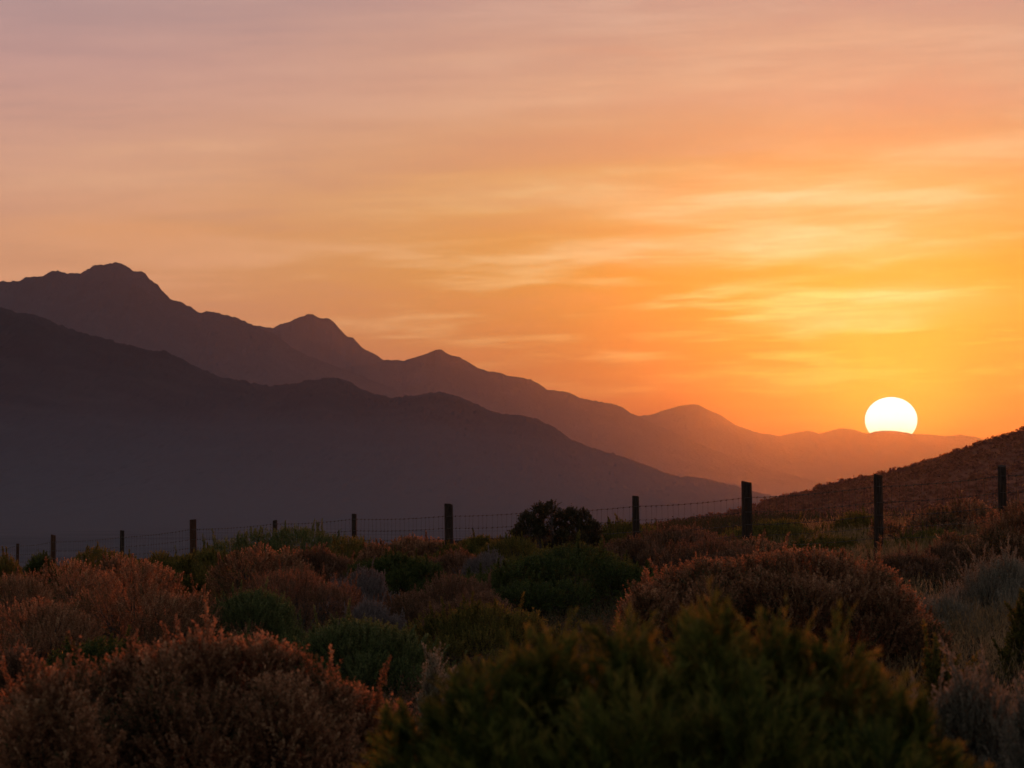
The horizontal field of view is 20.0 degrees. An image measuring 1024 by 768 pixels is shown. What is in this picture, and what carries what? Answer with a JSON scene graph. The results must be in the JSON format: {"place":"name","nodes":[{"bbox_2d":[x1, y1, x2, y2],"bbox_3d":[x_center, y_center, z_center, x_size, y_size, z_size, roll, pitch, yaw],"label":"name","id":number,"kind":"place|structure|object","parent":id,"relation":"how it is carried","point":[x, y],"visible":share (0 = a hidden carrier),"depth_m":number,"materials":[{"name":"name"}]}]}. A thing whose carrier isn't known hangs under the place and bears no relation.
{"place":"outdoors","nodes":[
{"label":"outdoors","id":0,"kind":"place"},
{"bbox_2d":[0,262,409,397],"bbox_3d":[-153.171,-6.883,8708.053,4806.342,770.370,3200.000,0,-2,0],"label":"mountain","id":1,"kind":"structure","parent":0,"point":[116,302],"depth_m":8853.84,"materials":[{"name":"stone"}]},
{"bbox_2d":[253,314,382,367],"bbox_3d":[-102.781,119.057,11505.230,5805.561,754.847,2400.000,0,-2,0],"label":"mountain","id":2,"kind":"structure","parent":0,"point":[327,340],"depth_m":11173.96,"materials":[{"name":"stone"}]},
{"bbox_2d":[0,307,777,528],"bbox_3d":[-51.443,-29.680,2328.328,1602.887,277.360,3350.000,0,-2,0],"label":"mountain","id":3,"kind":"structure","parent":0,"point":[97,432],"depth_m":2301.70,"materials":[{"name":"stone"}]},
{"bbox_2d":[0,518,1023,762],"bbox_3d":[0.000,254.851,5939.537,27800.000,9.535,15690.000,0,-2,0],"label":"ground","id":4,"kind":"structure","parent":0,"point":[70,540],"depth_m":735.04,"materials":[{"name":"soil"}]},
{"bbox_2d":[0,639,39,710],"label":"shrub","id":5,"kind":"object","parent":4,"relation":"on","point":[14,666],"visible":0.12,"depth_m":16.86,"materials":[{"name":"brown plant"}]},
{"bbox_2d":[0,546,54,602],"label":"shrub","id":6,"kind":"object","parent":4,"relation":"on","point":[6,564],"visible":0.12,"depth_m":45.88,"materials":[{"name":"green plant"}]},
{"bbox_2d":[15,550,71,606],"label":"shrub","id":7,"kind":"object","parent":4,"relation":"on","point":[37,562],"visible":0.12,"depth_m":42.81,"materials":[{"name":"green plant"}]},
{"bbox_2d":[0,595,105,670],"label":"shrub","id":8,"kind":"object","parent":4,"relation":"on","point":[51,617],"visible":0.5,"depth_m":27.20,"materials":[{"name":"brown plant"}]},
{"bbox_2d":[0,567,109,650],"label":"shrub","id":9,"kind":"object","parent":4,"relation":"on","point":[32,588],"visible":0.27,"depth_m":34.74,"materials":[{"name":"brown plant"}]},
{"bbox_2d":[0,653,127,767],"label":"shrub","id":10,"kind":"object","parent":4,"relation":"on","point":[51,722],"visible":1,"depth_m":10.89,"materials":[{"name":"brown plant"}]},
{"bbox_2d":[41,624,139,676],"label":"shrub","id":11,"kind":"object","parent":4,"relation":"on","point":[95,647],"visible":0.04,"depth_m":19.91,"materials":[{"name":"green plant"}]},
{"bbox_2d":[0,556,181,635],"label":"shrub","id":12,"kind":"object","parent":4,"relation":"on","point":[64,580],"visible":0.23,"depth_m":36.73,"materials":[{"name":"brown plant"}]},
{"bbox_2d":[56,541,139,605],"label":"shrub","id":13,"kind":"object","parent":4,"relation":"on","point":[96,553],"visible":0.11,"depth_m":46.79,"materials":[{"name":"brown plant"}]},
{"bbox_2d":[84,551,153,613],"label":"shrub","id":14,"kind":"object","parent":4,"relation":"on","point":[114,562],"visible":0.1,"depth_m":41.81,"materials":[{"name":"brown plant"}]},
{"bbox_2d":[0,553,266,665],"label":"shrub","id":15,"kind":"object","parent":4,"relation":"on","point":[180,602],"visible":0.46,"depth_m":28.22,"materials":[{"name":"brown plant"}]},
{"bbox_2d":[116,548,221,605],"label":"shrub","id":16,"kind":"object","parent":4,"relation":"on","point":[164,555],"visible":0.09,"depth_m":43.85,"materials":[{"name":"brown plant"}]},
{"bbox_2d":[157,549,227,600],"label":"shrub","id":17,"kind":"object","parent":4,"relation":"on","point":[194,568],"visible":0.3,"depth_m":43.23,"materials":[{"name":"green plant"}]},
{"bbox_2d":[153,541,252,592],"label":"shrub","id":18,"kind":"object","parent":4,"relation":"on","point":[210,555],"visible":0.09,"depth_m":45.64,"materials":[{"name":"green plant"}]},
{"bbox_2d":[0,596,422,767],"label":"shrub","id":19,"kind":"object","parent":4,"relation":"on","point":[207,701],"visible":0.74,"depth_m":11.65,"materials":[{"name":"brown plant"}]},
{"bbox_2d":[157,541,321,612],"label":"shrub","id":20,"kind":"object","parent":4,"relation":"on","point":[270,560],"visible":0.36,"depth_m":40.75,"materials":[{"name":"brown plant"}]},
{"bbox_2d":[166,575,312,649],"bbox_3d":[-2.563,2.412,28.964,1.793,0.999,1.953,0,-2,11],"label":"shrub","id":21,"kind":"object","parent":4,"relation":"on","point":[274,613],"visible":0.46,"depth_m":28.82,"materials":[{"name":"green plant"}]},
{"bbox_2d":[152,518,370,577],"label":"shrub","id":22,"kind":"object","parent":4,"relation":"on","point":[275,542],"visible":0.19,"depth_m":49.15,"materials":[{"name":"green plant"}]},
{"bbox_2d":[218,558,378,636],"bbox_3d":[-2.314,2.443,31.945,2.145,1.074,2.672,0,-2,0],"label":"shrub","id":23,"kind":"object","parent":4,"relation":"on","point":[277,582],"visible":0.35,"depth_m":31.77,"materials":[{"name":"brown plant"}]},
{"bbox_2d":[289,542,355,603],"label":"shrub","id":24,"kind":"object","parent":4,"relation":"on","point":[327,558],"visible":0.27,"depth_m":41.83,"materials":[{"name":"brown plant"}]},
{"bbox_2d":[289,535,388,580],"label":"shrub","id":25,"kind":"object","parent":4,"relation":"on","point":[343,551],"visible":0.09,"depth_m":46.34,"materials":[{"name":"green plant"}]},
{"bbox_2d":[309,556,407,624],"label":"shrub","id":26,"kind":"object","parent":4,"relation":"on","point":[369,585],"visible":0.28,"depth_m":35.28,"materials":[{"name":"grey plant"}]},
{"bbox_2d":[329,592,406,631],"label":"shrub","id":27,"kind":"object","parent":4,"relation":"on","point":[373,611],"visible":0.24,"depth_m":29.80,"materials":[{"name":"grey plant"}]},
{"bbox_2d":[353,540,390,564],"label":"shrub","id":28,"kind":"object","parent":4,"relation":"on","point":[375,550],"visible":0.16,"depth_m":44.73,"materials":[{"name":"brown plant"}]},
{"bbox_2d":[306,546,447,600],"bbox_3d":[-1.468,2.679,39.989,2.364,0.947,2.206,-1,-3,17],"label":"shrub","id":29,"kind":"object","parent":4,"relation":"on","point":[404,571],"visible":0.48,"depth_m":39.57,"materials":[{"name":"green plant"}]},
{"bbox_2d":[349,696,417,767],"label":"shrub","id":30,"kind":"object","parent":4,"relation":"on","point":[384,714],"visible":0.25,"depth_m":7.15,"materials":[{"name":"green plant"}]},
{"bbox_2d":[292,598,485,702],"bbox_3d":[-1.234,2.148,23.046,2.144,0.908,1.785,0,-2,0],"label":"shrub","id":31,"kind":"object","parent":4,"relation":"on","point":[366,649],"visible":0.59,"depth_m":22.65,"materials":[{"name":"green plant"}]},
{"bbox_2d":[336,531,458,557],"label":"shrub","id":32,"kind":"object","parent":4,"relation":"on","point":[406,544],"visible":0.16,"depth_m":48.48,"materials":[{"name":"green plant"}]},
{"bbox_2d":[412,641,458,729],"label":"shrub","id":33,"kind":"object","parent":4,"relation":"on","point":[426,686],"visible":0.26,"depth_m":14.91,"materials":[{"name":"grey plant"}]},
{"bbox_2d":[393,546,479,586],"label":"shrub","id":34,"kind":"object","parent":4,"relation":"on","point":[449,563],"visible":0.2,"depth_m":41.02,"materials":[{"name":"brown plant"}]},
{"bbox_2d":[373,569,529,624],"bbox_3d":[-0.733,2.395,31.373,1.872,0.794,2.068,0,-2,0],"label":"shrub","id":35,"kind":"object","parent":4,"relation":"on","point":[419,601],"visible":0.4,"depth_m":31.33,"materials":[{"name":"brown plant"}]},
{"bbox_2d":[417,529,509,558],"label":"shrub","id":36,"kind":"object","parent":4,"relation":"on","point":[476,545],"visible":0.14,"depth_m":46.76,"materials":[{"name":"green plant"}]},
{"bbox_2d":[406,585,540,640],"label":"shrub","id":37,"kind":"object","parent":4,"relation":"on","point":[487,598],"visible":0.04,"depth_m":28.80,"materials":[{"name":"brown plant"}]},
{"bbox_2d":[453,544,510,603],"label":"shrub","id":38,"kind":"object","parent":4,"relation":"on","point":[487,560],"visible":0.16,"depth_m":36.32,"materials":[{"name":"grey plant"}]},
{"bbox_2d":[402,591,615,669],"bbox_3d":[-0.132,2.158,24.892,2.448,0.773,2.324,-2,-3,34],"label":"shrub","id":39,"kind":"object","parent":4,"relation":"on","point":[464,628],"visible":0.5,"depth_m":24.68,"materials":[{"name":"green plant"}]},
{"bbox_2d":[0,494,1023,719],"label":"undergrowth","id":40,"kind":"object","parent":4,"relation":"on","point":[712,523],"visible":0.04,"depth_m":30.68,"materials":[{"name":"brown plant"}]},
{"bbox_2d":[1,465,1023,576],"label":"wire fence","id":41,"kind":"object","parent":4,"relation":"on","point":[747,497],"visible":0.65,"depth_m":40.02,"materials":[{"name":"brown wood"}]},
{"bbox_2d":[452,530,584,580],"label":"shrub","id":42,"kind":"object","parent":4,"relation":"on","point":[517,545],"visible":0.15,"depth_m":41.39,"materials":[{"name":"green plant"}]},
{"bbox_2d":[428,529,669,618],"bbox_3d":[0.743,2.152,32.778,3.543,1.029,3.014,0,-2,0],"label":"shrub","id":43,"kind":"object","parent":4,"relation":"on","point":[611,574],"visible":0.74,"depth_m":32.39,"materials":[{"name":"green plant"}]},
{"bbox_2d":[498,499,604,557],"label":"shrub","id":44,"kind":"object","parent":4,"relation":"on","point":[534,528],"visible":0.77,"depth_m":42.84,"materials":[{"name":"green plant"}]},
{"bbox_2d":[572,513,672,549],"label":"shrub","id":45,"kind":"object","parent":4,"relation":"on","point":[622,527],"visible":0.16,"depth_m":45.19,"materials":[{"name":"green plant"}]},
{"bbox_2d":[577,532,683,577],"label":"shrub","id":46,"kind":"object","parent":4,"relation":"on","point":[640,551],"visible":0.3,"depth_m":39.80,"materials":[{"name":"green plant"}]},
{"bbox_2d":[627,579,675,677],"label":"shrub","id":47,"kind":"object","parent":4,"relation":"on","point":[647,602],"visible":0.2,"depth_m":18.92,"materials":[{"name":"green plant"}]},
{"bbox_2d":[360,574,966,767],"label":"shrub","id":48,"kind":"object","parent":4,"relation":"on","point":[712,698],"visible":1,"depth_m":6.04,"materials":[{"name":"green plant"}]},
{"bbox_2d":[593,521,774,563],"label":"shrub","id":49,"kind":"object","parent":4,"relation":"on","point":[676,536],"visible":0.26,"depth_m":41.27,"materials":[{"name":"brown plant"}]},
{"bbox_2d":[640,532,764,576],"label":"shrub","id":50,"kind":"object","parent":4,"relation":"on","point":[688,554],"visible":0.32,"depth_m":35.27,"materials":[{"name":"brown plant"}]},
{"bbox_2d":[707,528,808,563],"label":"shrub","id":51,"kind":"object","parent":4,"relation":"on","point":[750,541],"visible":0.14,"depth_m":37.17,"materials":[{"name":"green plant"}]},
{"bbox_2d":[611,532,955,680],"bbox_3d":[1.862,1.606,19.895,2.369,1.182,1.515,0,-2,0],"label":"shrub","id":52,"kind":"object","parent":4,"relation":"on","point":[888,615],"visible":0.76,"depth_m":19.51,"materials":[{"name":"brown plant"}]},
{"bbox_2d":[718,511,868,544],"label":"shrub","id":53,"kind":"object","parent":4,"relation":"on","point":[792,528],"visible":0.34,"depth_m":42.93,"materials":[{"name":"green plant"}]},
{"bbox_2d":[779,531,895,559],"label":"shrub","id":54,"kind":"object","parent":4,"relation":"on","point":[824,542],"visible":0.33,"depth_m":39.24,"materials":[{"name":"green plant"}]},
{"bbox_2d":[811,505,887,535],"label":"shrub","id":55,"kind":"object","parent":4,"relation":"on","point":[865,521],"visible":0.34,"depth_m":44.70,"materials":[{"name":"brown plant"}]},
{"bbox_2d":[865,521,964,554],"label":"shrub","id":56,"kind":"object","parent":4,"relation":"on","point":[930,535],"visible":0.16,"depth_m":37.80,"materials":[{"name":"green plant"}]},
{"bbox_2d":[873,538,971,589],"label":"shrub","id":57,"kind":"object","parent":4,"relation":"on","point":[903,563],"visible":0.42,"depth_m":30.26,"materials":[{"name":"brown plant"}]},
{"bbox_2d":[866,490,1010,541],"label":"shrub","id":58,"kind":"object","parent":4,"relation":"on","point":[942,520],"visible":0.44,"depth_m":39.70,"materials":[{"name":"brown plant"}]},
{"bbox_2d":[911,619,980,710],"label":"shrub","id":59,"kind":"object","parent":4,"relation":"on","point":[932,669],"visible":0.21,"depth_m":12.93,"materials":[{"name":"green plant"}]},
{"bbox_2d":[916,573,992,641],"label":"shrub","id":60,"kind":"object","parent":4,"relation":"on","point":[945,604],"visible":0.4,"depth_m":22.80,"materials":[{"name":"grey plant"}]},
{"bbox_2d":[920,541,995,578],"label":"shrub","id":61,"kind":"object","parent":4,"relation":"on","point":[939,550],"visible":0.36,"depth_m":31.72,"materials":[{"name":"brown plant"}]},
{"bbox_2d":[924,737,994,767],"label":"shrub","id":62,"kind":"object","parent":4,"relation":"on","point":[955,760],"visible":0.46,"depth_m":6.52,"materials":[{"name":"grey plant"}]},
{"bbox_2d":[909,633,1020,767],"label":"shrub","id":63,"kind":"object","parent":4,"relation":"on","point":[968,711],"visible":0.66,"depth_m":10.44,"materials":[{"name":"grey plant"}]},
{"bbox_2d":[920,533,1023,627],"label":"shrub","id":64,"kind":"object","parent":4,"relation":"on","point":[1005,580],"visible":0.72,"depth_m":23.74,"materials":[{"name":"grey plant"}]},
{"bbox_2d":[933,490,1023,564],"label":"shrub","id":65,"kind":"object","parent":4,"relation":"on","point":[1003,526],"visible":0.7,"depth_m":32.24,"materials":[{"name":"brown plant"}]},
{"bbox_2d":[988,671,1023,767],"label":"shrub","id":66,"kind":"object","parent":4,"relation":"on","point":[1013,756],"visible":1,"depth_m":10.12,"materials":[{"name":"brown plant"}]},
{"bbox_2d":[992,587,1023,685],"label":"shrub","id":67,"kind":"object","parent":4,"relation":"on","point":[1017,631],"visible":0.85,"depth_m":18.89,"materials":[{"name":"green plant"}]},
{"bbox_2d":[0,0,1023,438],"label":"sky","id":68,"kind":"structure","parent":0,"point":[773,217],"materials":[{"name":"orange"}]},
{"bbox_2d":[345,349,823,495],"bbox_3d":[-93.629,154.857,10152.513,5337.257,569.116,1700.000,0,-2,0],"label":"mountain","id":69,"kind":"structure","parent":0,"point":[613,428],"depth_m":10180.28,"materials":[{"name":"stone"}]},
{"bbox_2d":[639,404,984,483],"bbox_3d":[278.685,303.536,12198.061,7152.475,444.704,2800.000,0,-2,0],"label":"mountain","id":70,"kind":"structure","parent":0,"point":[831,456],"depth_m":12053.33,"materials":[{"name":"orange stone"}]},
{"bbox_2d":[739,430,1023,517],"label":"hill","id":71,"kind":"structure","parent":0,"point":[972,483],"depth_m":354.50,"materials":[{"name":"brown plant"}]},
{"bbox_2d":[648,426,1023,523],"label":"hillside scrub","id":72,"kind":"object","parent":71,"relation":"on","point":[972,463],"visible":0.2,"depth_m":363.64,"materials":[{"name":"brown plant"}]},
{"bbox_2d":[757,506,1023,716],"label":"grass","id":73,"kind":"structure","parent":0,"point":[997,636],"depth_m":22.35,"materials":[{"name":"plant"}]},
{"bbox_2d":[865,397,916,433],"bbox_3d":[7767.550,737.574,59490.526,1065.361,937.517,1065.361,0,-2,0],"label":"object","id":74,"kind":"object","parent":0,"point":[891,414],"visible":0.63,"depth_m":59091.63,"materials":[{"name":"white"}]}
]}

